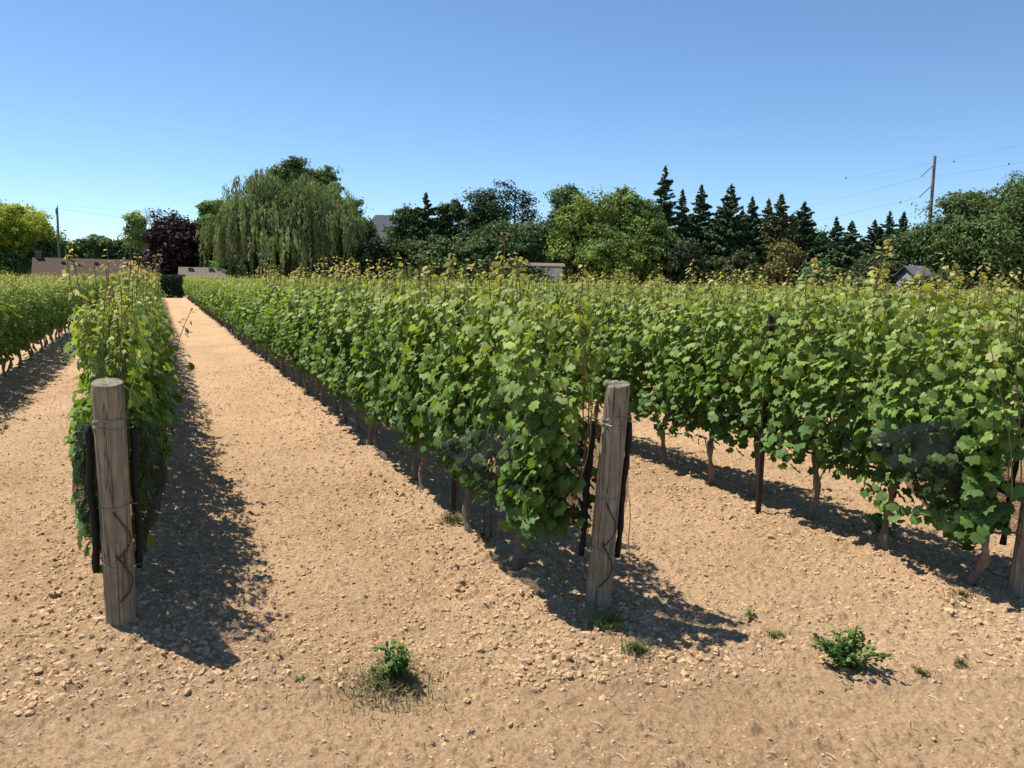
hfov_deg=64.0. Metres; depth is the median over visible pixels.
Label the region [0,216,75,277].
broadleaf tree
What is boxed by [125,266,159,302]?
grapevine
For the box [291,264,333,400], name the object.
grapevine
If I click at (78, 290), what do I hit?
grapevine
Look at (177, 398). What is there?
grapevine
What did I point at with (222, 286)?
grapevine
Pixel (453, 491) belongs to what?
trellis stake
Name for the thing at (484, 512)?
vine rod
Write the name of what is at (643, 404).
grapevine
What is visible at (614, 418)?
end post
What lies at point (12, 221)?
locust tree
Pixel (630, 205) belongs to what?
broadleaf tree
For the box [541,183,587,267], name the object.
broadleaf tree
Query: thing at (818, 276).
broadleaf tree
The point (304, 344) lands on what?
grapevine
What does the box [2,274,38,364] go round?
grapevine
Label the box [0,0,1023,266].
sky
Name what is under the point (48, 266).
bungalow
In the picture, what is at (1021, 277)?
broadleaf tree
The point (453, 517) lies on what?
grass tuft
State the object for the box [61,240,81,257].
broadleaf tree
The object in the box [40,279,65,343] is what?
grapevine
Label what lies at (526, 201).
broadleaf tree
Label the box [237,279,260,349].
grapevine
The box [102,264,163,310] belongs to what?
grapevine
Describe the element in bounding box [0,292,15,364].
grapevine
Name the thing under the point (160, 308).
grapevine
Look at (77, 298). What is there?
grapevine
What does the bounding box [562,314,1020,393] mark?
trellis wire
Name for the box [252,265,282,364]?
grapevine
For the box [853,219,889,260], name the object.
spruce tree
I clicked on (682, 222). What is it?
spruce tree
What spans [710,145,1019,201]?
power line
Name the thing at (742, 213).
spruce tree
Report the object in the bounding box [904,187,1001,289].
broadleaf tree
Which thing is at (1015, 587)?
end post
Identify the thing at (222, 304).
grapevine
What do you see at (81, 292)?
grapevine
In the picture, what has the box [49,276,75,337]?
grapevine
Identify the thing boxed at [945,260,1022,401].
grapevine
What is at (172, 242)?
purple maple
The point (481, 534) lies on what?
grass tuft
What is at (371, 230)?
broadleaf tree
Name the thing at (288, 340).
grapevine
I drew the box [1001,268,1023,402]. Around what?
grapevine
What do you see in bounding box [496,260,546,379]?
grapevine
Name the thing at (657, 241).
broadleaf tree
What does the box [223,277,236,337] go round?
grapevine
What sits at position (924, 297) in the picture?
grapevine
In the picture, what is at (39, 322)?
grapevine
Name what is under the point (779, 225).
spruce tree
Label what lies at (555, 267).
white sided building
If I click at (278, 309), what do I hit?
grapevine
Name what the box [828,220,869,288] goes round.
spruce tree
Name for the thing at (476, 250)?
broadleaf tree
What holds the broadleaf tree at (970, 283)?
on the lawn
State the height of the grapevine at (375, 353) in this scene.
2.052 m
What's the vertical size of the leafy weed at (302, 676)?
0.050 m
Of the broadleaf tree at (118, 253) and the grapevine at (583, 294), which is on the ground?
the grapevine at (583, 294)
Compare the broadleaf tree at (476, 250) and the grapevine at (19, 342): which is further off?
the broadleaf tree at (476, 250)
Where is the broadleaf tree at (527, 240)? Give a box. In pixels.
[469,215,563,262]
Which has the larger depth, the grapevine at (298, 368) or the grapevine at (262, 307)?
the grapevine at (262, 307)
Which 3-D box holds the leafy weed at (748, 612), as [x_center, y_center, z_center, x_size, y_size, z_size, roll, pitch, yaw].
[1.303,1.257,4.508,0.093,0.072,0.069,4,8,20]
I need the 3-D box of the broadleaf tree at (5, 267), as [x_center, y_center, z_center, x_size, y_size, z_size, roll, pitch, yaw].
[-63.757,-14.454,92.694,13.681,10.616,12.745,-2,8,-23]
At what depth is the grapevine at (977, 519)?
4.76 m
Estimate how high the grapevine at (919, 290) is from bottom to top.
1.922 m
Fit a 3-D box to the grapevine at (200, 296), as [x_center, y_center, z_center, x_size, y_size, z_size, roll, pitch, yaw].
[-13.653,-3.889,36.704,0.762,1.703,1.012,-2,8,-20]
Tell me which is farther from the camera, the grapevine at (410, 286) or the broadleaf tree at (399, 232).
the broadleaf tree at (399, 232)
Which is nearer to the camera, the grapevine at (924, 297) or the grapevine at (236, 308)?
the grapevine at (924, 297)
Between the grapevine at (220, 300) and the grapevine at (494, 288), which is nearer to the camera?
the grapevine at (494, 288)
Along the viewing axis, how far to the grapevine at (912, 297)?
7.72 m
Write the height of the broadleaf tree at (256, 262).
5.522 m
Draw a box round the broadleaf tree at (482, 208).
[448,187,520,247]
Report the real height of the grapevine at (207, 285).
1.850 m
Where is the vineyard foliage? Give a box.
[0,269,1023,346]
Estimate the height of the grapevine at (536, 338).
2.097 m
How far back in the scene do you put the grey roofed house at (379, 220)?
109.51 m
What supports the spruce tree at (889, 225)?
on the lawn
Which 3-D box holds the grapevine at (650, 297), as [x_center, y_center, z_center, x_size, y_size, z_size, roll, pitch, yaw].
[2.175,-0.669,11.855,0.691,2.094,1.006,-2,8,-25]
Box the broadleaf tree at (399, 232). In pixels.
[379,203,442,281]
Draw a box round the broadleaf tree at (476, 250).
[446,239,521,282]
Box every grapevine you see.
[0,277,24,376]
[0,279,34,367]
[0,280,34,371]
[0,287,12,358]
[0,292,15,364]
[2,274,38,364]
[5,275,48,359]
[12,283,50,356]
[19,278,54,350]
[20,282,54,352]
[28,278,61,347]
[31,280,60,344]
[39,279,70,341]
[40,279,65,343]
[45,276,73,339]
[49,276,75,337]
[52,276,78,335]
[55,278,73,333]
[58,249,165,573]
[58,279,79,329]
[59,276,85,326]
[62,277,85,320]
[67,240,177,552]
[70,275,88,306]
[71,276,92,321]
[78,273,97,307]
[80,274,93,307]
[81,249,179,501]
[98,270,194,432]
[101,254,176,455]
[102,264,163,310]
[112,260,148,321]
[112,262,169,374]
[117,255,161,303]
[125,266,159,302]
[193,275,204,303]
[198,277,209,314]
[198,283,208,313]
[200,278,210,316]
[202,275,214,315]
[204,275,216,318]
[206,276,215,319]
[208,272,221,321]
[208,279,220,323]
[209,274,229,324]
[210,275,226,325]
[214,274,232,329]
[214,277,229,328]
[218,276,238,332]
[219,277,232,331]
[221,277,239,335]
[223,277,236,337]
[224,279,246,338]
[227,277,246,340]
[229,278,251,343]
[231,279,250,345]
[231,279,260,346]
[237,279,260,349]
[238,272,261,352]
[241,278,260,354]
[245,270,279,360]
[246,274,266,357]
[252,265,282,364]
[255,272,290,367]
[258,260,293,370]
[265,263,293,376]
[267,265,302,380]
[274,270,312,386]
[277,265,326,392]
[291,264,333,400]
[299,258,345,405]
[300,255,365,413]
[307,260,369,422]
[317,262,386,431]
[336,258,405,444]
[348,257,450,479]
[350,253,427,460]
[363,274,385,315]
[382,237,470,492]
[396,270,422,292]
[399,252,510,508]
[399,276,441,327]
[406,272,443,304]
[410,232,536,533]
[426,266,454,338]
[439,273,477,301]
[449,269,487,309]
[453,256,616,570]
[469,270,505,370]
[485,272,515,353]
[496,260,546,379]
[514,267,547,298]
[515,261,571,392]
[524,270,600,406]
[542,269,579,373]
[557,276,601,379]
[559,263,637,438]
[579,273,621,338]
[586,263,676,452]
[600,275,645,365]
[612,275,667,365]
[627,274,755,465]
[639,264,697,373]
[654,260,766,484]
[660,266,740,410]
[688,275,761,383]
[698,254,823,497]
[726,267,811,426]
[743,234,899,520]
[761,267,850,409]
[798,265,900,437]
[800,242,1006,550]
[821,270,894,325]
[856,266,1023,585]
[864,283,936,380]
[868,267,973,422]
[891,272,979,341]
[916,261,1023,420]
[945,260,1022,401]
[983,273,1023,436]
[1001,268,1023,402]
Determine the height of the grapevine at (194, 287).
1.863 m
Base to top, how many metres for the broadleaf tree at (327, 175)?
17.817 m
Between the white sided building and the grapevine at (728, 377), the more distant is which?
the white sided building
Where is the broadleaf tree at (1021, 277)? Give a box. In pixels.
[986,256,1023,291]
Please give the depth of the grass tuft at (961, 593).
4.73 m
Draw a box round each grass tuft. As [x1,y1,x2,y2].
[295,649,467,727]
[429,508,470,527]
[472,530,491,546]
[571,599,636,633]
[619,635,658,663]
[765,629,793,641]
[910,665,936,680]
[942,586,982,601]
[953,656,969,668]
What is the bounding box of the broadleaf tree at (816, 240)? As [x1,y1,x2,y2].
[758,222,835,265]
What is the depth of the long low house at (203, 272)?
76.83 m
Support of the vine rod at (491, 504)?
on the ground
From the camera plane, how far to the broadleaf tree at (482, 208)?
88.47 m
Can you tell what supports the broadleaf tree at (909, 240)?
on the lawn
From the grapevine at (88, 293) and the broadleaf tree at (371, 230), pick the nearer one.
the grapevine at (88, 293)
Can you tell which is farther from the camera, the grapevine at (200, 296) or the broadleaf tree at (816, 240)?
the broadleaf tree at (816, 240)
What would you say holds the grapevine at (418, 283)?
on the ground
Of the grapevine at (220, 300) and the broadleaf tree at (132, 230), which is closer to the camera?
the grapevine at (220, 300)
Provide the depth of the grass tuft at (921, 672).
3.88 m
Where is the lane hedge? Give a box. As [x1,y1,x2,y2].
[156,274,185,297]
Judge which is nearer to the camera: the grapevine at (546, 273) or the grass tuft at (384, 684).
the grass tuft at (384, 684)
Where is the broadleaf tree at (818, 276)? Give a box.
[790,255,840,288]
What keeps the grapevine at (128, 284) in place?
on the ground
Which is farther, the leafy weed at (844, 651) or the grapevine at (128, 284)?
the grapevine at (128, 284)
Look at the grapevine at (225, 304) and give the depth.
23.77 m
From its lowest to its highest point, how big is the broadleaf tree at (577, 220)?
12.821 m
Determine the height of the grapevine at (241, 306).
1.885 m
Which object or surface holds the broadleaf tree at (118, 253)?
on the lawn
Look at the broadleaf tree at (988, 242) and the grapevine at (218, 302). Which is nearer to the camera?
the grapevine at (218, 302)
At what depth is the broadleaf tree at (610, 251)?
76.68 m
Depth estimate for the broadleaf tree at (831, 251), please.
92.75 m
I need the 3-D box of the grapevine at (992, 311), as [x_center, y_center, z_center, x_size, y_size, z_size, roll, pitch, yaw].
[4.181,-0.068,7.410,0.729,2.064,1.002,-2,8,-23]
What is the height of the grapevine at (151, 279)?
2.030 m
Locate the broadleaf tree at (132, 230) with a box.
[117,210,151,259]
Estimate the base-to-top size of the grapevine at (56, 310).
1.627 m
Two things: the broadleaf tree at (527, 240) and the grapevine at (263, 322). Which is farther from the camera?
the broadleaf tree at (527, 240)
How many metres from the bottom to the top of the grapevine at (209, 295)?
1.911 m
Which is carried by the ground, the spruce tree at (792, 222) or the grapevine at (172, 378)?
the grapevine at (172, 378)
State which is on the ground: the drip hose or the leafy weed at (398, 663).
the leafy weed at (398, 663)
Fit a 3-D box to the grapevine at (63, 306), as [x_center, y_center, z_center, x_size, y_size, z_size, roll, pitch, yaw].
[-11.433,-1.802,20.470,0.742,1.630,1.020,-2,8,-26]
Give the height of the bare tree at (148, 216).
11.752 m
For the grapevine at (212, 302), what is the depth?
28.58 m
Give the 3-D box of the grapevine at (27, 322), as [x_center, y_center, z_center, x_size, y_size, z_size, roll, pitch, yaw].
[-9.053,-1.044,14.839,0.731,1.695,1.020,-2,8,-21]
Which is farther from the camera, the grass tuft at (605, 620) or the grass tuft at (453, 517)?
the grass tuft at (453, 517)
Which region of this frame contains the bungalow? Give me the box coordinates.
[31,251,145,283]
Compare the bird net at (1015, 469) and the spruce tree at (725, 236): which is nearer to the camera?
the bird net at (1015, 469)
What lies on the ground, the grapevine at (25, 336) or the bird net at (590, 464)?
the grapevine at (25, 336)
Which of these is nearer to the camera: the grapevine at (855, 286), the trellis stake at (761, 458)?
the trellis stake at (761, 458)
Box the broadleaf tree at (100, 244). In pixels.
[82,233,117,258]
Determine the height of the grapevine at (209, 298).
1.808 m
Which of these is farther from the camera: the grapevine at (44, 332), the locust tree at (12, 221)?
the locust tree at (12, 221)
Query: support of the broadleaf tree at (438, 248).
on the lawn
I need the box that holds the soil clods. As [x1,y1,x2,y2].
[0,362,1023,767]
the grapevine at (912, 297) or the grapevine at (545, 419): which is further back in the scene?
the grapevine at (912, 297)
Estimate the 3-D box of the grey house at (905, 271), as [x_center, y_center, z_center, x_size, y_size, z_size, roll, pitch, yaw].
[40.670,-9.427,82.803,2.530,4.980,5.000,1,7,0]
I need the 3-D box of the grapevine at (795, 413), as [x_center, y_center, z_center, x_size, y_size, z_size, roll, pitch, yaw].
[2.235,0.027,5.980,0.736,2.196,1.039,-2,8,-24]
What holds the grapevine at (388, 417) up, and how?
on the ground
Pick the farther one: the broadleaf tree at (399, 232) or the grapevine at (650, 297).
the broadleaf tree at (399, 232)
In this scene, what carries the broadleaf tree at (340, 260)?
on the lawn
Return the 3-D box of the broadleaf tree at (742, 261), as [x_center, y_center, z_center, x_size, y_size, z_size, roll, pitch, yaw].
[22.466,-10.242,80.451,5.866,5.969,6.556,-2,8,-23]
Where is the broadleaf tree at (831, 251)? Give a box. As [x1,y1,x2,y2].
[820,236,917,280]
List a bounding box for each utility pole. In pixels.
[55,205,60,257]
[918,156,936,224]
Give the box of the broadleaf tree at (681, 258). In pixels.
[652,236,715,286]
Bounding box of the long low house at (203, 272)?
[178,267,225,278]
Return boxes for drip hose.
[630,399,988,496]
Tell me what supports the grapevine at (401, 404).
on the ground
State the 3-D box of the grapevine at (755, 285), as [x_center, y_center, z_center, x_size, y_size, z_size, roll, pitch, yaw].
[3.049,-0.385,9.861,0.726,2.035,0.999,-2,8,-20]
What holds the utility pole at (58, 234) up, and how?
on the lawn
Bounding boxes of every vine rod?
[483,426,485,531]
[490,410,492,537]
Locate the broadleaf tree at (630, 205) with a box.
[603,184,677,262]
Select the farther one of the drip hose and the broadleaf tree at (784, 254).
the broadleaf tree at (784, 254)
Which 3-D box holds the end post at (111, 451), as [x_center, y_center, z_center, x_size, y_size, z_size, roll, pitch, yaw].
[-1.957,0.650,4.046,0.176,1.363,0.192,5,8,26]
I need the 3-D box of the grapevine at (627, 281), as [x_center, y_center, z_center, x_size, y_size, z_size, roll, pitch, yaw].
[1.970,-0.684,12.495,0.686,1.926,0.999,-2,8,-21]
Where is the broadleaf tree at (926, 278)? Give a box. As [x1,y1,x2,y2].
[897,274,936,291]
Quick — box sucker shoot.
[867,512,904,535]
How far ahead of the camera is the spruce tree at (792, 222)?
96.59 m
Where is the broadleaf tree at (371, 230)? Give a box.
[336,197,381,278]
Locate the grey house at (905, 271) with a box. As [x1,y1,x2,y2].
[893,266,935,288]
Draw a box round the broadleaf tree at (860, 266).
[836,250,905,290]
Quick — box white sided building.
[519,262,565,283]
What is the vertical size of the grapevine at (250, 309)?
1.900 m
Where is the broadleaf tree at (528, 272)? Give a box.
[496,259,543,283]
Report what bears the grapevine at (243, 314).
on the ground
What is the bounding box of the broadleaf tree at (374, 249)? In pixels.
[352,236,396,280]
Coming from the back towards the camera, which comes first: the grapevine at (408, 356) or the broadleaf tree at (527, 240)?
the broadleaf tree at (527, 240)
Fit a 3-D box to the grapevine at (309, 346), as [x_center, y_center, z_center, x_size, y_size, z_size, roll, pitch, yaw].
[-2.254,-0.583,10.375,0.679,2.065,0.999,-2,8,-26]
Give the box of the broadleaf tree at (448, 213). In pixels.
[434,198,469,243]
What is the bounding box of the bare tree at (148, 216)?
[138,206,158,228]
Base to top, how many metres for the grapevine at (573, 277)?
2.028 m
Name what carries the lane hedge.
on the ground
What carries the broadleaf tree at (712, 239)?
on the lawn
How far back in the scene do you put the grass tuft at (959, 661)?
3.99 m
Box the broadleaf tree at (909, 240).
[883,215,949,265]
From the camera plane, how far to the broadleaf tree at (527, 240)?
81.52 m
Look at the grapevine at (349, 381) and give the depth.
8.45 m
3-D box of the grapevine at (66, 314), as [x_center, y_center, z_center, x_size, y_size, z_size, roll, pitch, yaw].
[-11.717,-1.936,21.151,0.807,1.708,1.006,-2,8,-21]
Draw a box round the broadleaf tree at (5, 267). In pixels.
[0,245,12,275]
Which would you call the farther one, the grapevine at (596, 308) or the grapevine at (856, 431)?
the grapevine at (596, 308)
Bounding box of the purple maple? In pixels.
[128,207,224,291]
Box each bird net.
[72,422,167,572]
[439,420,631,557]
[866,416,1023,545]
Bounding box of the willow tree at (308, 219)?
[194,168,373,279]
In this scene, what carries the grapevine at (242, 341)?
on the ground
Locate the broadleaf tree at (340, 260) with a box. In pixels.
[304,243,362,280]
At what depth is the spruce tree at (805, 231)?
90.61 m
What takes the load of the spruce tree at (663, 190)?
on the lawn
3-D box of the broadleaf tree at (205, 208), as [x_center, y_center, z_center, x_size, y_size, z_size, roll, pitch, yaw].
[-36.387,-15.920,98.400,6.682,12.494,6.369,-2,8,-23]
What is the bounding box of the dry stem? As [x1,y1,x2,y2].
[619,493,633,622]
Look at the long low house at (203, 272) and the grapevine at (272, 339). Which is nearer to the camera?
the grapevine at (272, 339)
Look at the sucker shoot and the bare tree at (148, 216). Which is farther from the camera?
the bare tree at (148, 216)
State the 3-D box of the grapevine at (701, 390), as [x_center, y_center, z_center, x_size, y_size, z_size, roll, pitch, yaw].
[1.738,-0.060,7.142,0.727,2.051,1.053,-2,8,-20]
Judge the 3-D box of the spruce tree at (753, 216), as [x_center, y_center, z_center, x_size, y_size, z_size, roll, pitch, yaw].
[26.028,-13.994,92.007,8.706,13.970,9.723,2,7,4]
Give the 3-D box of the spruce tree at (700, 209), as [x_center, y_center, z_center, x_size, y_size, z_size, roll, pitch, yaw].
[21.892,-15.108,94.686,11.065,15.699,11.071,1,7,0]
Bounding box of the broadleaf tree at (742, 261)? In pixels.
[711,249,769,288]
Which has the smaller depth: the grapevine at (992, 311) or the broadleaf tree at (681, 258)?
the grapevine at (992, 311)
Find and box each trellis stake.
[450,306,459,514]
[755,314,774,513]
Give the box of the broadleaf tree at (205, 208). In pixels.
[191,198,221,267]
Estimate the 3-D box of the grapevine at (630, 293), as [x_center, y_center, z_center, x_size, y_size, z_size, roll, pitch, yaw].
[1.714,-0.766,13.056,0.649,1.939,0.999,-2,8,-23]
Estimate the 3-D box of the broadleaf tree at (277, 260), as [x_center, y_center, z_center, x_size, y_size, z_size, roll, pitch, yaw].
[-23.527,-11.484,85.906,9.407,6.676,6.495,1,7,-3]
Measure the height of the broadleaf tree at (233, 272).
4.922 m
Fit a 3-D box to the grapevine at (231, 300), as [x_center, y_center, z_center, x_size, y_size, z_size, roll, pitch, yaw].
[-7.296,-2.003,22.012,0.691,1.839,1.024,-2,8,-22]
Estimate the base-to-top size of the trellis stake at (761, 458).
1.650 m
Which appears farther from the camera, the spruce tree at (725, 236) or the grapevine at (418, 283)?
the spruce tree at (725, 236)
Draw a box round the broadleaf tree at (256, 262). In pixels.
[233,254,264,279]
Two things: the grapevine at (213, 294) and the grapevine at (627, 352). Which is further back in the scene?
the grapevine at (213, 294)
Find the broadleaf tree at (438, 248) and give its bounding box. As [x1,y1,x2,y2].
[398,234,471,282]
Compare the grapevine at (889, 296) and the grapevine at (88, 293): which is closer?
the grapevine at (889, 296)
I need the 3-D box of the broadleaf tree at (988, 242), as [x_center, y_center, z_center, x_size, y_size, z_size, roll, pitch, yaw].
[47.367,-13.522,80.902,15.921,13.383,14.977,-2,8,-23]
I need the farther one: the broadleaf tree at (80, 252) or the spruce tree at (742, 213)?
the broadleaf tree at (80, 252)
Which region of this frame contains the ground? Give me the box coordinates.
[0,295,1023,767]
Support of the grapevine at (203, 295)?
on the ground
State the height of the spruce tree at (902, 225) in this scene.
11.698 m
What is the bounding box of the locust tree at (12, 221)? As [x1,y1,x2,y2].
[0,199,64,257]
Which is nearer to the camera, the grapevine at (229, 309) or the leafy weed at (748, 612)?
the leafy weed at (748, 612)
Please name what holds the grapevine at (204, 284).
on the ground
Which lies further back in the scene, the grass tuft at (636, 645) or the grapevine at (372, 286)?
the grapevine at (372, 286)
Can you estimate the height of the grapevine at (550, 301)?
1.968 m
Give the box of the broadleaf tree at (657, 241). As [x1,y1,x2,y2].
[618,215,691,285]
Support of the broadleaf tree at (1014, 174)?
on the lawn
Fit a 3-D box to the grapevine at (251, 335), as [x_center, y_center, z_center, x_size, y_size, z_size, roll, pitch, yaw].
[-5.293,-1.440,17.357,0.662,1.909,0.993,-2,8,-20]
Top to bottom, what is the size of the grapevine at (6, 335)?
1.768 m
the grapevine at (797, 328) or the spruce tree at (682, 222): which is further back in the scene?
the spruce tree at (682, 222)
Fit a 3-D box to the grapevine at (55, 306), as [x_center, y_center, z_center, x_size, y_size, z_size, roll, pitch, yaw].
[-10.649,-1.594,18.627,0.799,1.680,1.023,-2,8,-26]
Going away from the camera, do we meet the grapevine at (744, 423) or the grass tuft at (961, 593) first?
the grass tuft at (961, 593)
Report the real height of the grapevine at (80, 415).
1.940 m
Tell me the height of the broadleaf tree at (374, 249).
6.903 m
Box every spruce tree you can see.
[391,192,447,266]
[647,165,686,237]
[673,189,700,248]
[687,184,719,254]
[699,184,768,285]
[732,209,761,246]
[734,196,763,260]
[756,193,809,278]
[759,198,774,257]
[768,201,835,265]
[789,213,824,265]
[820,216,844,266]
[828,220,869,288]
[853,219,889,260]
[879,211,898,259]
[882,211,915,285]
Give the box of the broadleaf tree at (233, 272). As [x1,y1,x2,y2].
[208,255,248,278]
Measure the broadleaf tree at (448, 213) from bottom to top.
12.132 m
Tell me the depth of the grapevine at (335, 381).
9.02 m
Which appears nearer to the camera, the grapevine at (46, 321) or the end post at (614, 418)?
the end post at (614, 418)
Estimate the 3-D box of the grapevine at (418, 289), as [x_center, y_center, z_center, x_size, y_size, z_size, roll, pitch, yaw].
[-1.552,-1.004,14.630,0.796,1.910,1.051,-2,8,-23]
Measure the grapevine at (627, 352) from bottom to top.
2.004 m
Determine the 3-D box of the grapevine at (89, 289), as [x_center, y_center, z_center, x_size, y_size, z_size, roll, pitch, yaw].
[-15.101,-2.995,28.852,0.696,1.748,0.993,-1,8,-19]
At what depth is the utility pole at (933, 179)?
84.31 m
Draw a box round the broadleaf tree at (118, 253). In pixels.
[110,237,135,259]
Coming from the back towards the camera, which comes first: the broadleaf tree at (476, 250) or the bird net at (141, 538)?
the broadleaf tree at (476, 250)
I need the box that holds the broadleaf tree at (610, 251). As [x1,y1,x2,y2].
[569,222,650,285]
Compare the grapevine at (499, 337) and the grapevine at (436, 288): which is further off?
the grapevine at (436, 288)
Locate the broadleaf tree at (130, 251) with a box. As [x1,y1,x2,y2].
[119,240,146,259]
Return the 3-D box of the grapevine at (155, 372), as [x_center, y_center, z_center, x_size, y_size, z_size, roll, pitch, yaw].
[-2.427,0.135,5.129,0.614,2.015,1.006,-1,8,-19]
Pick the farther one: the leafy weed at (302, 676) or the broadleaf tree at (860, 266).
the broadleaf tree at (860, 266)
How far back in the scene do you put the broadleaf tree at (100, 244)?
126.41 m
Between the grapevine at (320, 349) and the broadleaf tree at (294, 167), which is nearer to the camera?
the grapevine at (320, 349)
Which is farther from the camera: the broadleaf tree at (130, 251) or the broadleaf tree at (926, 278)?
the broadleaf tree at (130, 251)
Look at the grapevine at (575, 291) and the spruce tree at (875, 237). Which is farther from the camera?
the spruce tree at (875, 237)
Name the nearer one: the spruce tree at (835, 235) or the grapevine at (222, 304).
the grapevine at (222, 304)
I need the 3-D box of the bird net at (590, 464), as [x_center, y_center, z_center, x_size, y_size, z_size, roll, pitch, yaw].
[0.100,0.511,4.900,0.742,0.752,1.284,-2,8,-23]
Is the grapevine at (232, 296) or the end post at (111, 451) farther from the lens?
the grapevine at (232, 296)
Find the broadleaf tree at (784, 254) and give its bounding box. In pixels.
[760,238,808,288]
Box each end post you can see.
[91,378,140,626]
[585,380,631,608]
[1007,497,1023,598]
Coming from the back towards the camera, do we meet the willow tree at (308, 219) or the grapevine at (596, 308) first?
the willow tree at (308, 219)
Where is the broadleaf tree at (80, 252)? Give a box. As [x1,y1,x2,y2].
[71,237,93,258]
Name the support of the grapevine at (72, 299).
on the ground
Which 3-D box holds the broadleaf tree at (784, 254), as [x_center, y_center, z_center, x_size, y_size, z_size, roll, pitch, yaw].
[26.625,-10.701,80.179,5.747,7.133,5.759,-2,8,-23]
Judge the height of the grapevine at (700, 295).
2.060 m
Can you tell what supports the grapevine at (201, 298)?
on the ground
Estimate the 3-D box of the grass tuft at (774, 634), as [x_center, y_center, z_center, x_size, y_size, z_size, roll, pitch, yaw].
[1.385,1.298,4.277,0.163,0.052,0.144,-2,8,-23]
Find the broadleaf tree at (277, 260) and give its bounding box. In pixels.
[254,248,313,280]
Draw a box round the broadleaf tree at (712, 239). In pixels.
[703,219,733,274]
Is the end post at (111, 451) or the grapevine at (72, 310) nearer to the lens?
the end post at (111, 451)
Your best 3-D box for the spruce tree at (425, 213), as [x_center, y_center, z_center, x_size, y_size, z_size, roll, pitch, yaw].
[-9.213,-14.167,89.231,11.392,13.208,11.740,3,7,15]
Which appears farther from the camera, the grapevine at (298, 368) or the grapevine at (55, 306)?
the grapevine at (55, 306)
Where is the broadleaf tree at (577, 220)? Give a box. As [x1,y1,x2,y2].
[536,185,627,284]
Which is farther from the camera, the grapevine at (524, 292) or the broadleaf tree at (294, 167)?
the broadleaf tree at (294, 167)
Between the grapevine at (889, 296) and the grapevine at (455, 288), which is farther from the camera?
the grapevine at (455, 288)
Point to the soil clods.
(208, 652)
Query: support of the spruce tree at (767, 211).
on the lawn
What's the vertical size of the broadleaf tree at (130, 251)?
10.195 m
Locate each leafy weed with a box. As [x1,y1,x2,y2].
[291,668,308,681]
[368,637,413,681]
[740,605,757,619]
[807,623,895,671]
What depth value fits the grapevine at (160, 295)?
7.47 m
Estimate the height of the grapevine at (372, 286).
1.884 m
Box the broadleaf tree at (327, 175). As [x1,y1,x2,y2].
[311,165,344,201]
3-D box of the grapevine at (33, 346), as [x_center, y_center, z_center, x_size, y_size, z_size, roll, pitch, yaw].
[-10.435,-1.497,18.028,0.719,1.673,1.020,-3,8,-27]
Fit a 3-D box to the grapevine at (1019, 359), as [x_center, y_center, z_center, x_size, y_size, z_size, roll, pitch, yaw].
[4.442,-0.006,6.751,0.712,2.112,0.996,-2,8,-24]
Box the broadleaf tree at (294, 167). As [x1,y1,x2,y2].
[263,155,324,187]
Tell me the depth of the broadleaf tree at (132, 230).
117.10 m
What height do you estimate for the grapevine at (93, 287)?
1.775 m
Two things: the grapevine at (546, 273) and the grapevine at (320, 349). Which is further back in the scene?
the grapevine at (546, 273)
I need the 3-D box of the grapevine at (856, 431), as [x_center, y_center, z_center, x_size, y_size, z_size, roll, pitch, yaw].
[2.522,0.124,5.414,0.775,2.129,0.996,-3,8,-27]
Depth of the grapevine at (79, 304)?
24.27 m
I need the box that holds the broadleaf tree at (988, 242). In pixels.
[899,176,1023,279]
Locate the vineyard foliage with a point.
(43, 278)
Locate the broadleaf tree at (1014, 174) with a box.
[998,170,1023,229]
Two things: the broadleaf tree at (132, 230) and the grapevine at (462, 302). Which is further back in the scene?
the broadleaf tree at (132, 230)
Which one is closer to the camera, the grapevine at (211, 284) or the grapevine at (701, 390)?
the grapevine at (701, 390)
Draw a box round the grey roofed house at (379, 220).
[371,215,397,278]
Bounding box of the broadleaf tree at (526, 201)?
[493,179,543,224]
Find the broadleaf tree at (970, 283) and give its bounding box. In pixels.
[928,266,1014,292]

